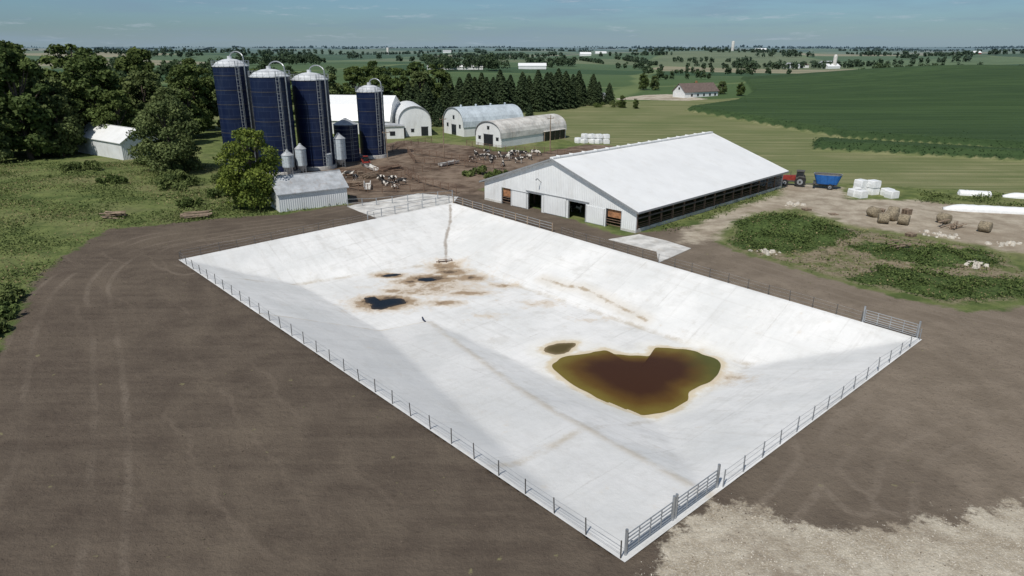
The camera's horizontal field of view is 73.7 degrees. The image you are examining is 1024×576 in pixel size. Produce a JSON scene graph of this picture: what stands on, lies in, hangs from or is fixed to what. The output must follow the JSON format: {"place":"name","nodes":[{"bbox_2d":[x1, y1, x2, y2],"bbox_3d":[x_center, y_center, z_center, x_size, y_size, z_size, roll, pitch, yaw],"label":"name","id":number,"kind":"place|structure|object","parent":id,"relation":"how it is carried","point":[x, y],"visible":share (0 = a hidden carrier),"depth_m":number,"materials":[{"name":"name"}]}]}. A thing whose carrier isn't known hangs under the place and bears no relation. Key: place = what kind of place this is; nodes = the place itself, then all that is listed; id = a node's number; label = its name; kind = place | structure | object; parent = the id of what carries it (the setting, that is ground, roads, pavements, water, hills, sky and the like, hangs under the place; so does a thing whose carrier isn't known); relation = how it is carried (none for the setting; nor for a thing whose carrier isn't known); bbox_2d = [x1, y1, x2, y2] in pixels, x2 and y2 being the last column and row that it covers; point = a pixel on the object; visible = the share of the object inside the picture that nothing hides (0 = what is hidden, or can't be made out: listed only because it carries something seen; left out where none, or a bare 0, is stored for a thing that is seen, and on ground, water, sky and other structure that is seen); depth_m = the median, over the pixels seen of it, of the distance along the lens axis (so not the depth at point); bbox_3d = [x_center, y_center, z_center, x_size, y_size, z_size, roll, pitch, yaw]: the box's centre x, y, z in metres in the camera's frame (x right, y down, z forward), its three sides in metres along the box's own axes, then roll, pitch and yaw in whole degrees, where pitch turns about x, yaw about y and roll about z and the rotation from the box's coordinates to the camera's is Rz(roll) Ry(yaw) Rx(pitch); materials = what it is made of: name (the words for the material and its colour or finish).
{"place":"outdoors","nodes":[
{"label":"outdoors","id":0,"kind":"place"},
{"bbox_2d":[329,95,400,133],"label":"gambrel dairy barn","id":1,"kind":"structure","parent":0,"point":[343,106],"depth_m":204.68,"materials":[{"name":"white"}]},
{"bbox_2d":[385,123,403,138],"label":"milk house","id":2,"kind":"structure","parent":0,"point":[396,130],"depth_m":194.03,"materials":[{"name":"white"}]},
{"bbox_2d":[395,101,431,135],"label":"gothic roof barn","id":3,"kind":"structure","parent":0,"point":[413,118],"depth_m":199.26,"materials":[{"name":"white"}]},
{"bbox_2d":[443,102,523,136],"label":"quonset barn","id":4,"kind":"structure","parent":0,"point":[464,121],"depth_m":201.84,"materials":[{"name":"white"}]},
{"bbox_2d":[0,47,1023,575],"bbox_3d":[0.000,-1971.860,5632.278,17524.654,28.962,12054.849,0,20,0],"label":"ground","id":5,"kind":"structure","parent":0,"point":[90,529],"depth_m":53.93,"materials":[{"name":"soil"}]},
{"bbox_2d":[0,122,13,160],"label":"cottonwood tree","id":6,"kind":"object","parent":5,"relation":"on","point":[5,150],"visible":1,"depth_m":150.61,"materials":[{"name":"green plant"}]},
{"bbox_2d":[0,300,19,319],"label":"shrub","id":7,"kind":"object","parent":5,"relation":"on","point":[8,308],"visible":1,"depth_m":66.09,"materials":[{"name":"green plant"}]},
{"bbox_2d":[0,283,25,303],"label":"shrub","id":8,"kind":"object","parent":5,"relation":"on","point":[10,293],"visible":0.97,"depth_m":70.02,"materials":[{"name":"green plant"}]},
{"bbox_2d":[0,39,37,132],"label":"cottonwood tree","id":9,"kind":"object","parent":5,"relation":"on","point":[11,45],"visible":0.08,"depth_m":171.74,"materials":[{"name":"green plant"}]},
{"bbox_2d":[0,46,65,158],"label":"cottonwood tree","id":10,"kind":"object","parent":5,"relation":"on","point":[17,109],"visible":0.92,"depth_m":153.92,"materials":[{"name":"green plant"}]},
{"bbox_2d":[22,76,84,153],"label":"cottonwood tree","id":11,"kind":"object","parent":5,"relation":"on","point":[56,86],"visible":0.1,"depth_m":161.79,"materials":[{"name":"green plant"}]},
{"bbox_2d":[31,94,86,156],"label":"cottonwood tree","id":12,"kind":"object","parent":5,"relation":"on","point":[66,129],"visible":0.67,"depth_m":158.93,"materials":[{"name":"green plant"}]},
{"bbox_2d":[32,43,106,125],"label":"cottonwood tree","id":13,"kind":"object","parent":5,"relation":"on","point":[56,61],"visible":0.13,"depth_m":178.51,"materials":[{"name":"green plant"}]},
{"bbox_2d":[59,160,101,173],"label":"shrub","id":14,"kind":"object","parent":5,"relation":"on","point":[77,165],"visible":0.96,"depth_m":139.32,"materials":[{"name":"green plant"}]},
{"bbox_2d":[60,54,132,133],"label":"cottonwood tree","id":15,"kind":"object","parent":5,"relation":"on","point":[100,76],"visible":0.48,"depth_m":165.95,"materials":[{"name":"green plant"}]},
{"bbox_2d":[95,173,127,184],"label":"shrub","id":16,"kind":"object","parent":5,"relation":"on","point":[112,178],"visible":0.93,"depth_m":128.07,"materials":[{"name":"green plant"}]},
{"bbox_2d":[99,211,127,218],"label":"lumber pile","id":17,"kind":"object","parent":5,"relation":"on","point":[113,214],"visible":1,"depth_m":104.17,"materials":[{"name":"brown wood"}]},
{"bbox_2d":[91,90,138,128],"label":"cottonwood tree","id":18,"kind":"object","parent":5,"relation":"on","point":[122,101],"visible":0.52,"depth_m":165.62,"materials":[{"name":"green plant"}]},
{"bbox_2d":[77,122,156,159],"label":"metal machine shed","id":19,"kind":"structure","parent":5,"relation":"on","point":[109,141],"depth_m":160.82,"materials":[{"name":"white"}]},
{"bbox_2d":[113,46,154,108],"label":"cottonwood tree","id":20,"kind":"object","parent":5,"relation":"on","point":[134,58],"visible":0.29,"depth_m":192.17,"materials":[{"name":"green plant"}]},
{"bbox_2d":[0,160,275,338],"bbox_3d":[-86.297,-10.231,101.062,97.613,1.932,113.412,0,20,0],"label":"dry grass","id":21,"kind":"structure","parent":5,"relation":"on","point":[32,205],"depth_m":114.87,"materials":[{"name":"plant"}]},
{"bbox_2d":[0,159,281,326],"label":"tall weeds","id":22,"kind":"object","parent":5,"relation":"on","point":[100,186],"visible":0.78,"depth_m":111.53,"materials":[{"name":"green plant"}]},
{"bbox_2d":[120,70,163,126],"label":"cottonwood tree","id":23,"kind":"object","parent":5,"relation":"on","point":[146,81],"visible":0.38,"depth_m":182.93,"materials":[{"name":"green plant"}]},
{"bbox_2d":[125,99,204,172],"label":"shade tree","id":24,"kind":"object","parent":5,"relation":"on","point":[169,151],"visible":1,"depth_m":137.30,"materials":[{"name":"green plant"}]},
{"bbox_2d":[145,87,193,141],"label":"cottonwood tree","id":25,"kind":"object","parent":5,"relation":"on","point":[168,93],"visible":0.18,"depth_m":176.08,"materials":[{"name":"green plant"}]},
{"bbox_2d":[159,169,190,178],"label":"shrub","id":26,"kind":"object","parent":5,"relation":"on","point":[179,173],"visible":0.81,"depth_m":132.41,"materials":[{"name":"green plant"}]},
{"bbox_2d":[154,173,199,191],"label":"shrub","id":27,"kind":"object","parent":5,"relation":"on","point":[163,182],"visible":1,"depth_m":125.38,"materials":[{"name":"green plant"}]},
{"bbox_2d":[164,64,215,133],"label":"cottonwood tree","id":28,"kind":"object","parent":5,"relation":"on","point":[202,117],"visible":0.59,"depth_m":191.44,"materials":[{"name":"green plant"}]},
{"bbox_2d":[175,196,204,207],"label":"shrub","id":29,"kind":"object","parent":5,"relation":"on","point":[185,202],"visible":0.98,"depth_m":111.19,"materials":[{"name":"green plant"}]},
{"bbox_2d":[170,58,217,122],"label":"cottonwood tree","id":30,"kind":"object","parent":5,"relation":"on","point":[207,81],"visible":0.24,"depth_m":207.43,"materials":[{"name":"green plant"}]},
{"bbox_2d":[180,210,212,218],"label":"lumber pile","id":31,"kind":"object","parent":5,"relation":"on","point":[194,214],"visible":1,"depth_m":104.24,"materials":[{"name":"brown wood"}]},
{"bbox_2d":[210,90,220,127],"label":"cottonwood tree","id":32,"kind":"object","parent":5,"relation":"on","point":[214,104],"visible":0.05,"depth_m":201.70,"materials":[{"name":"green plant"}]},
{"bbox_2d":[206,186,233,198],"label":"shrub","id":33,"kind":"object","parent":5,"relation":"on","point":[214,192],"visible":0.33,"depth_m":118.56,"materials":[{"name":"green plant"}]},
{"bbox_2d":[211,51,258,169],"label":"blue silo","id":34,"kind":"object","parent":5,"relation":"on","point":[233,92],"visible":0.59,"depth_m":139.89,"materials":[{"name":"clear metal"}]},
{"bbox_2d":[212,127,281,208],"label":"maple tree","id":35,"kind":"object","parent":5,"relation":"on","point":[250,184],"visible":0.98,"depth_m":107.72,"materials":[{"name":"green plant"}]},
{"bbox_2d":[158,201,348,224],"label":"verge weeds","id":36,"kind":"object","parent":5,"relation":"on","point":[211,216],"visible":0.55,"depth_m":106.51,"materials":[{"name":"green plant"}]},
{"bbox_2d":[248,61,300,175],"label":"blue silo","id":37,"kind":"object","parent":5,"relation":"on","point":[272,103],"visible":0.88,"depth_m":135.27,"materials":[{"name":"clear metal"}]},
{"bbox_2d":[281,149,293,173],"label":"feed bin","id":38,"kind":"object","parent":5,"relation":"on","point":[287,162],"visible":0.94,"depth_m":137.74,"materials":[{"name":"grey metal"}]},
{"bbox_2d":[294,143,306,172],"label":"feed bin","id":39,"kind":"object","parent":5,"relation":"on","point":[300,156],"visible":0.95,"depth_m":139.29,"materials":[{"name":"grey metal"}]},
{"bbox_2d":[268,170,348,211],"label":"white shed","id":40,"kind":"structure","parent":5,"relation":"on","point":[300,191],"depth_m":111.12,"materials":[{"name":"metal"}]},
{"bbox_2d":[290,65,335,170],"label":"blue silo","id":41,"kind":"object","parent":5,"relation":"on","point":[311,101],"visible":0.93,"depth_m":142.27,"materials":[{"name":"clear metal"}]},
{"bbox_2d":[320,73,343,94],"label":"shade tree","id":42,"kind":"object","parent":5,"relation":"on","point":[334,87],"visible":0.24,"depth_m":244.09,"materials":[{"name":"green plant"}]},
{"bbox_2d":[332,133,346,167],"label":"feed bin","id":43,"kind":"object","parent":5,"relation":"on","point":[339,149],"visible":1,"depth_m":146.92,"materials":[{"name":"grey metal"}]},
{"bbox_2d":[333,118,359,161],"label":"blue grain bin","id":44,"kind":"object","parent":5,"relation":"on","point":[346,128],"visible":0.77,"depth_m":154.79,"materials":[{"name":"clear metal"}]},
{"bbox_2d":[342,66,365,94],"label":"shade tree","id":45,"kind":"object","parent":5,"relation":"on","point":[349,76],"visible":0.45,"depth_m":248.98,"materials":[{"name":"green plant"}]},
{"bbox_2d":[355,78,386,158],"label":"blue silo","id":46,"kind":"object","parent":5,"relation":"on","point":[370,111],"visible":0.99,"depth_m":157.98,"materials":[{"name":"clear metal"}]},
{"bbox_2d":[361,70,386,91],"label":"shade tree","id":47,"kind":"object","parent":5,"relation":"on","point":[381,78],"visible":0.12,"depth_m":245.34,"materials":[{"name":"green plant"}]},
{"bbox_2d":[361,60,392,94],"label":"shade tree","id":48,"kind":"object","parent":5,"relation":"on","point":[368,68],"visible":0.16,"depth_m":264.71,"materials":[{"name":"green plant"}]},
{"bbox_2d":[345,180,423,191],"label":"corral fence","id":49,"kind":"object","parent":5,"relation":"on","point":[395,185],"visible":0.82,"depth_m":123.63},
{"bbox_2d":[385,67,409,101],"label":"shade tree","id":50,"kind":"object","parent":5,"relation":"on","point":[397,83],"visible":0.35,"depth_m":249.08,"materials":[{"name":"green plant"}]},
{"bbox_2d":[179,253,621,558],"bbox_3d":[-17.684,4.773,59.629,0.213,1.320,69.947,-17,25,-39],"label":"wire fence","id":51,"kind":"object","parent":5,"relation":"on","point":[553,502],"visible":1,"depth_m":46.91,"materials":[{"name":"metal"}]},
{"bbox_2d":[347,193,457,217],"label":"concrete apron","id":52,"kind":"object","parent":5,"relation":"on","point":[372,205],"visible":0.84,"depth_m":113.76,"materials":[{"name":"concrete"}]},
{"bbox_2d":[401,81,414,101],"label":"spruce tree","id":53,"kind":"object","parent":5,"relation":"on","point":[408,93],"visible":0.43,"depth_m":242.26,"materials":[{"name":"green plant"}]},
{"bbox_2d":[404,61,425,86],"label":"shade tree","id":54,"kind":"object","parent":5,"relation":"on","point":[412,66],"visible":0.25,"depth_m":269.54,"materials":[{"name":"green plant"}]},
{"bbox_2d":[409,70,438,99],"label":"shade tree","id":55,"kind":"object","parent":5,"relation":"on","point":[423,77],"visible":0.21,"depth_m":249.84,"materials":[{"name":"green plant"}]},
{"bbox_2d":[420,82,435,121],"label":"spruce tree","id":56,"kind":"object","parent":5,"relation":"on","point":[427,101],"visible":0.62,"depth_m":234.99,"materials":[{"name":"green plant"}]},
{"bbox_2d":[404,161,456,193],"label":"corral fence","id":57,"kind":"object","parent":5,"relation":"on","point":[429,178],"visible":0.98,"depth_m":133.84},
{"bbox_2d":[432,98,443,126],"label":"spruce tree","id":58,"kind":"object","parent":5,"relation":"on","point":[438,113],"visible":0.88,"depth_m":222.82,"materials":[{"name":"green plant"}]},
{"bbox_2d":[427,64,452,102],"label":"shade tree","id":59,"kind":"object","parent":5,"relation":"on","point":[442,75],"visible":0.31,"depth_m":256.45,"materials":[{"name":"green plant"}]},
{"bbox_2d":[414,156,502,169],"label":"corral fence","id":60,"kind":"object","parent":5,"relation":"on","point":[464,161],"visible":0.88,"depth_m":149.93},
{"bbox_2d":[459,76,475,105],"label":"spruce tree","id":61,"kind":"object","parent":5,"relation":"on","point":[468,95],"visible":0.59,"depth_m":247.25,"materials":[{"name":"green plant"}]},
{"bbox_2d":[462,165,487,176],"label":"shrub","id":62,"kind":"object","parent":5,"relation":"on","point":[478,170],"visible":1,"depth_m":139.32,"materials":[{"name":"green plant"}]},
{"bbox_2d":[480,77,497,104],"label":"spruce tree","id":63,"kind":"object","parent":5,"relation":"on","point":[487,97],"visible":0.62,"depth_m":254.78,"materials":[{"name":"green plant"}]},
{"bbox_2d":[492,69,508,104],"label":"spruce tree","id":64,"kind":"object","parent":5,"relation":"on","point":[497,80],"visible":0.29,"depth_m":272.30,"materials":[{"name":"green plant"}]},
{"bbox_2d":[453,195,552,231],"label":"pipe fence","id":65,"kind":"object","parent":5,"relation":"on","point":[503,212],"visible":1,"depth_m":104.78,"materials":[{"name":"grey metal"}]},
{"bbox_2d":[495,76,511,104],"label":"spruce tree","id":66,"kind":"object","parent":5,"relation":"on","point":[503,94],"visible":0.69,"depth_m":261.28,"materials":[{"name":"green plant"}]},
{"bbox_2d":[0,240,1023,575],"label":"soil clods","id":67,"kind":"object","parent":5,"relation":"on","point":[414,444],"visible":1,"depth_m":45.49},
{"bbox_2d":[18,45,1023,83],"bbox_3d":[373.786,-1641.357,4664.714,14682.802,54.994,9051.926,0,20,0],"label":"distant trees","id":68,"kind":"object","parent":5,"relation":"on","point":[491,61],"visible":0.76,"depth_m":1215.93,"materials":[{"name":"plant"}]},
{"bbox_2d":[515,79,530,112],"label":"spruce tree","id":69,"kind":"object","parent":5,"relation":"on","point":[522,100],"visible":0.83,"depth_m":270.44,"materials":[{"name":"green plant"}]},
{"bbox_2d":[518,63,546,68],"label":"distant farm building","id":70,"kind":"structure","parent":5,"relation":"on","point":[532,65],"depth_m":838.13,"materials":[{"name":"white"}]},
{"bbox_2d":[527,77,548,111],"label":"spruce tree","id":71,"kind":"object","parent":5,"relation":"on","point":[538,103],"visible":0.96,"depth_m":272.81,"materials":[{"name":"green plant"}]},
{"bbox_2d":[179,203,921,561],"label":"concrete manure lagoon","id":72,"kind":"structure","parent":5,"relation":"in","point":[499,303],"depth_m":67.38,"materials":[{"name":"concrete"}]},
{"bbox_2d":[364,297,405,309],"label":"puddle","id":73,"kind":"object","parent":72,"relation":"on","point":[375,302],"visible":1,"depth_m":81.64,"materials":[{"name":"black liquid"}]},
{"bbox_2d":[544,343,575,354],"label":"puddle","id":74,"kind":"object","parent":72,"relation":"on","point":[559,348],"visible":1,"depth_m":69.24,"materials":[{"name":"liquid"}]},
{"bbox_2d":[552,347,720,414],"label":"manure pond","id":75,"kind":"structure","parent":72,"relation":"in","point":[659,380],"depth_m":63.57,"materials":[{"name":"liquid"}]},
{"bbox_2d":[541,72,560,110],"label":"spruce tree","id":76,"kind":"object","parent":5,"relation":"on","point":[548,88],"visible":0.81,"depth_m":278.33,"materials":[{"name":"green plant"}]},
{"bbox_2d":[549,75,568,109],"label":"spruce tree","id":77,"kind":"object","parent":5,"relation":"on","point":[557,86],"visible":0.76,"depth_m":282.23,"materials":[{"name":"green plant"}]},
{"bbox_2d":[561,71,577,108],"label":"spruce tree","id":78,"kind":"object","parent":5,"relation":"on","point":[567,86],"visible":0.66,"depth_m":286.30,"materials":[{"name":"green plant"}]},
{"bbox_2d":[573,70,586,102],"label":"spruce tree","id":79,"kind":"object","parent":5,"relation":"on","point":[578,80],"visible":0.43,"depth_m":307.69,"materials":[{"name":"green plant"}]},
{"bbox_2d":[585,80,601,105],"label":"spruce tree","id":80,"kind":"object","parent":5,"relation":"on","point":[594,96],"visible":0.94,"depth_m":300.18,"materials":[{"name":"green plant"}]},
{"bbox_2d":[604,83,615,103],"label":"spruce tree","id":81,"kind":"object","parent":5,"relation":"on","point":[609,95],"visible":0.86,"depth_m":308.94,"materials":[{"name":"green plant"}]},
{"bbox_2d":[479,131,788,232],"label":"freestall dairy barn","id":82,"kind":"structure","parent":5,"relation":"on","point":[627,184],"depth_m":108.60,"materials":[{"name":"white"}]},
{"bbox_2d":[609,234,690,262],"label":"concrete pad","id":83,"kind":"object","parent":5,"relation":"on","point":[665,249],"visible":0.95,"depth_m":90.48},
{"bbox_2d":[624,495,675,555],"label":"tubular gate","id":84,"kind":"structure","parent":5,"relation":"on","point":[627,532],"depth_m":36.46,"materials":[{"name":"metal"}]},
{"bbox_2d":[672,81,718,97],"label":"farmhouse","id":85,"kind":"object","parent":5,"relation":"on","point":[688,90],"visible":0.96,"depth_m":345.03,"materials":[{"name":"white"}]},
{"bbox_2d":[674,464,720,518],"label":"tubular gate","id":86,"kind":"structure","parent":5,"relation":"on","point":[716,484],"depth_m":39.30,"materials":[{"name":"metal"}]},
{"bbox_2d":[561,227,862,320],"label":"wire fence","id":87,"kind":"object","parent":5,"relation":"on","point":[714,276],"visible":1,"depth_m":77.05,"materials":[{"name":"metal"}]},
{"bbox_2d":[651,185,784,235],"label":"verge weeds","id":88,"kind":"object","parent":5,"relation":"on","point":[711,215],"visible":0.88,"depth_m":109.76,"materials":[{"name":"green plant"}]},
{"bbox_2d":[782,170,805,186],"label":"tractor","id":89,"kind":"object","parent":5,"relation":"on","point":[798,179],"visible":0.94,"depth_m":128.20,"materials":[{"name":"metal"}]},
{"bbox_2d":[722,329,921,486],"bbox_3d":[24.660,7.807,51.000,32.463,1.375,0.171,-17,26,-39],"label":"wire fence","id":90,"kind":"object","parent":5,"relation":"on","point":[744,457],"visible":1,"depth_m":48.16,"materials":[{"name":"metal"}]},
{"bbox_2d":[806,172,842,189],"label":"feed mixer wagon","id":91,"kind":"object","parent":5,"relation":"on","point":[829,180],"visible":1,"depth_m":125.50,"materials":[{"name":"blue paint"}]},
{"bbox_2d":[641,493,1023,575],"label":"gravel stones","id":92,"kind":"object","parent":5,"relation":"on","point":[837,548],"visible":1,"depth_m":35.85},
{"bbox_2d":[692,97,1023,144],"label":"corn plants","id":93,"kind":"object","parent":5,"relation":"on","point":[837,126],"visible":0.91,"depth_m":208.63,"materials":[{"name":"green plant"}]},
{"bbox_2d":[725,214,1023,302],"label":"weeds","id":94,"kind":"object","parent":5,"relation":"on","point":[745,244],"visible":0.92,"depth_m":84.01,"materials":[{"name":"green plant"}]},
{"bbox_2d":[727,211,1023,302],"bbox_3d":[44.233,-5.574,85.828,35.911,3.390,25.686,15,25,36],"label":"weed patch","id":95,"kind":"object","parent":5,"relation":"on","point":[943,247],"visible":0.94,"depth_m":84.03,"materials":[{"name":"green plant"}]},
{"bbox_2d":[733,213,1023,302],"bbox_3d":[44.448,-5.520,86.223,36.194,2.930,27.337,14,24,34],"label":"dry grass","id":96,"kind":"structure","parent":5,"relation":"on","point":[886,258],"depth_m":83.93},
{"bbox_2d":[862,306,921,337],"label":"tubular gate","id":97,"kind":"structure","parent":5,"relation":"on","point":[865,315],"depth_m":63.38,"materials":[{"name":"metal"}]},
{"bbox_2d":[812,137,1023,156],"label":"corn plants","id":98,"kind":"object","parent":5,"relation":"on","point":[905,145],"visible":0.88,"depth_m":168.08,"materials":[{"name":"green plant"}]},
{"bbox_2d":[915,189,1023,206],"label":"verge weeds","id":99,"kind":"object","parent":5,"relation":"on","point":[937,195],"visible":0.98,"depth_m":117.67,"materials":[{"name":"green plant"}]},
{"bbox_2d":[957,190,991,196],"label":"silage bag","id":100,"kind":"object","parent":5,"relation":"on","point":[966,192],"visible":0.92,"depth_m":120.56,"materials":[{"name":"white plastic"}]},
{"bbox_2d":[942,204,1023,214],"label":"silage bag","id":101,"kind":"object","parent":5,"relation":"on","point":[987,209],"visible":1,"depth_m":108.50,"materials":[{"name":"white plastic"}]},
{"bbox_2d":[977,221,992,232],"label":"round hay bale","id":102,"kind":"object","parent":5,"relation":"on","point":[985,226],"visible":1,"depth_m":96.59,"materials":[{"name":"plant"}]},
{"bbox_2d":[0,0,1023,46],"label":"sky","id":103,"kind":"structure","parent":0,"point":[27,23],"materials":[{"name":"blue"}]},
{"bbox_2d":[475,114,566,147],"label":"quonset cattle barn","id":104,"kind":"structure","parent":0,"point":[508,132],"depth_m":182.90,"materials":[{"name":"white"}]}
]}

